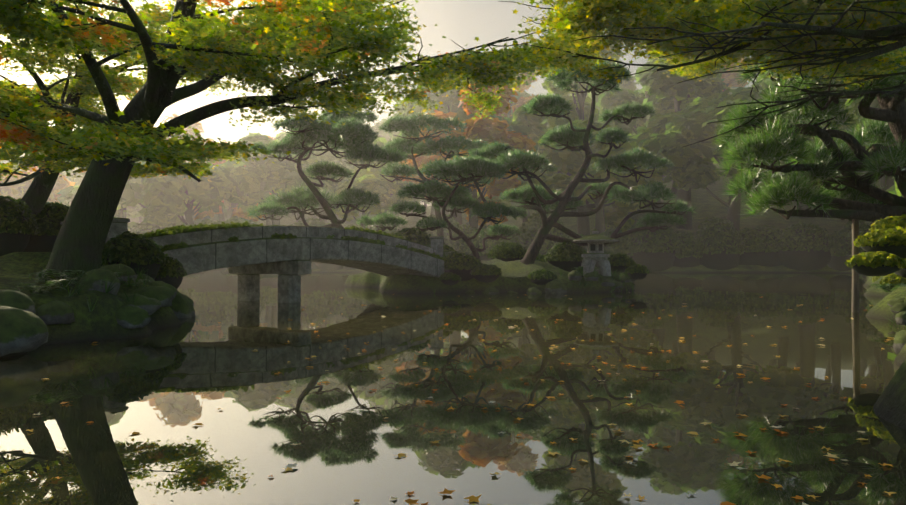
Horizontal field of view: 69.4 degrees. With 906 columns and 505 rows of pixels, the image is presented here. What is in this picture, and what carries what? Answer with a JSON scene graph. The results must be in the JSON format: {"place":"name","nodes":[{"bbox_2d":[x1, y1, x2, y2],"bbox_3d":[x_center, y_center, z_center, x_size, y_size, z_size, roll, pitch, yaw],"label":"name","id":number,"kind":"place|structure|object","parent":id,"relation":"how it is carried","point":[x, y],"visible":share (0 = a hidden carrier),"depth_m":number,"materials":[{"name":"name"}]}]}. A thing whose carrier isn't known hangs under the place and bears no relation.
{"place":"outdoors","nodes":[
{"label":"outdoors","id":0,"kind":"place"},
{"bbox_2d":[0,273,905,504],"bbox_3d":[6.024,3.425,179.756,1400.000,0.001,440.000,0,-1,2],"label":"pond water","id":1,"kind":"structure","parent":0,"point":[338,481],"depth_m":4.18,"materials":[{"name":"grey liquid"}]},
{"bbox_2d":[28,294,894,504],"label":"floating leaves","id":2,"kind":"object","parent":1,"relation":"on","point":[472,498],"depth_m":3.27,"materials":[{"name":"orange plant"}]},
{"bbox_2d":[0,164,905,429],"bbox_3d":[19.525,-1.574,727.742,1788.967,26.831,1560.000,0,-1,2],"label":"terrain","id":3,"kind":"structure","parent":0,"point":[11,274],"depth_m":18.56,"materials":[{"name":"green plant"}]},
{"bbox_2d":[0,195,186,288],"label":"bank shrubs","id":4,"kind":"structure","parent":3,"relation":"on","point":[128,237],"depth_m":10.88,"materials":[{"name":"green plant"}]},
{"bbox_2d":[0,264,194,356],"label":"bank rocks","id":5,"kind":"structure","parent":3,"relation":"on","point":[14,327],"depth_m":7.67,"materials":[{"name":"stone"}]},
{"bbox_2d":[0,0,257,216],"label":"maple","id":6,"kind":"object","parent":3,"relation":"on","point":[110,73],"depth_m":11.05,"materials":[{"name":"green plant"}]},
{"bbox_2d":[60,218,444,302],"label":"stone bridge","id":7,"kind":"structure","parent":3,"relation":"on","point":[289,277],"depth_m":14.32,"materials":[{"name":"stone"}]},
{"bbox_2d":[141,221,445,260],"bbox_3d":[-3.735,-0.241,15.434,2.162,0.914,9.762,-1,-1,34],"label":"moss","id":8,"kind":"object","parent":7,"relation":"on","point":[181,229],"visible":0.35,"depth_m":13.52,"materials":[{"name":"green plant"}]},
{"bbox_2d":[0,0,603,285],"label":"maple","id":9,"kind":"object","parent":3,"relation":"on","point":[268,20],"depth_m":7.87,"materials":[{"name":"green plant"}]},
{"bbox_2d":[246,107,409,231],"bbox_3d":[-4.586,-2.432,24.189,6.204,6.561,4.322,0,-1,2],"label":"pine","id":10,"kind":"object","parent":3,"relation":"on","point":[298,201],"depth_m":24.12,"materials":[{"name":"green plant"}]},
{"bbox_2d":[0,58,815,229],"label":"background trees","id":11,"kind":"object","parent":3,"relation":"on","point":[471,123],"depth_m":57.54,"materials":[{"name":"green plant"}]},
{"bbox_2d":[377,110,491,242],"bbox_3d":[-0.762,-2.880,29.657,5.214,7.115,3.782,0,-1,2],"label":"island pine","id":12,"kind":"object","parent":3,"relation":"on","point":[411,129],"depth_m":29.03,"materials":[{"name":"green plant"}]},
{"bbox_2d":[0,52,905,231],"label":"background trees","id":13,"kind":"object","parent":3,"relation":"on","point":[675,128],"depth_m":59.70,"materials":[{"name":"green plant"}]},
{"bbox_2d":[11,251,905,314],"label":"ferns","id":14,"kind":"object","parent":3,"relation":"on","point":[47,277],"visible":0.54,"depth_m":7.93,"materials":[{"name":"green plant"}]},
{"bbox_2d":[389,154,528,263],"bbox_3d":[0.180,-1.083,19.875,4.203,3.767,2.750,0,-1,2],"label":"pine tree","id":15,"kind":"object","parent":3,"relation":"on","point":[430,187],"depth_m":19.53,"materials":[{"name":"green plant"}]},
{"bbox_2d":[14,45,905,234],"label":"trees","id":16,"kind":"object","parent":3,"relation":"on","point":[562,169],"depth_m":62.01,"materials":[{"name":"green plant"}]},
{"bbox_2d":[28,252,905,327],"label":"grass tufts","id":17,"kind":"object","parent":3,"relation":"on","point":[78,290],"visible":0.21,"depth_m":8.61,"materials":[{"name":"green plant"}]},
{"bbox_2d":[130,208,873,272],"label":"shore shrubs","id":18,"kind":"object","parent":3,"relation":"on","point":[713,240],"depth_m":53.46,"materials":[{"name":"green plant"}]},
{"bbox_2d":[393,227,648,284],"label":"shrubs","id":19,"kind":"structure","parent":3,"relation":"on","point":[556,250],"depth_m":20.16,"materials":[{"name":"green plant"}]},
{"bbox_2d":[444,269,635,293],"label":"rocks","id":20,"kind":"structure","parent":3,"relation":"on","point":[552,287],"depth_m":18.62,"materials":[{"name":"grey stone"}]},
{"bbox_2d":[435,60,695,264],"bbox_3d":[3.440,-2.733,20.629,8.114,6.491,4.038,0,-1,2],"label":"island pine","id":21,"kind":"object","parent":3,"relation":"on","point":[568,135],"depth_m":20.30,"materials":[{"name":"green plant"}]},
{"bbox_2d":[573,229,617,275],"bbox_3d":[4.204,-0.008,19.304,1.323,1.385,1.323,0,-1,2],"label":"stone lantern","id":22,"kind":"object","parent":3,"relation":"on","point":[592,257],"visible":0.94,"depth_m":19.00,"materials":[{"name":"stone"}]},
{"bbox_2d":[590,244,602,250],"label":"lantern windows","id":23,"kind":"structure","parent":22,"relation":"attached to","point":[593,246],"depth_m":19.12,"materials":[{"name":"black"}]},
{"bbox_2d":[847,146,865,312],"bbox_3d":[7.095,-0.032,11.549,0.340,3.674,0.144,0,-1,2],"label":"support pole","id":24,"kind":"object","parent":3,"relation":"on","point":[855,279],"visible":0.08,"depth_m":11.51,"materials":[{"name":"brown wood"}]},
{"bbox_2d":[844,214,905,290],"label":"shrubs","id":25,"kind":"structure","parent":3,"relation":"on","point":[892,235],"depth_m":8.06,"materials":[{"name":"green plant"}]},
{"bbox_2d":[884,295,905,353],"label":"bank rocks","id":26,"kind":"structure","parent":3,"relation":"on","point":[899,337],"depth_m":6.68,"materials":[{"name":"stone"}]},
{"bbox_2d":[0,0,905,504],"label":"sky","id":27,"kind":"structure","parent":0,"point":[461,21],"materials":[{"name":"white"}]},
{"bbox_2d":[480,0,905,146],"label":"overhanging maple","id":28,"kind":"object","parent":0,"point":[663,15],"depth_m":7.05,"materials":[{"name":"green plant"}]},
{"bbox_2d":[710,41,905,221],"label":"bank pine","id":29,"kind":"object","parent":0,"point":[812,195],"depth_m":10.61,"materials":[{"name":"green plant"}]}
]}

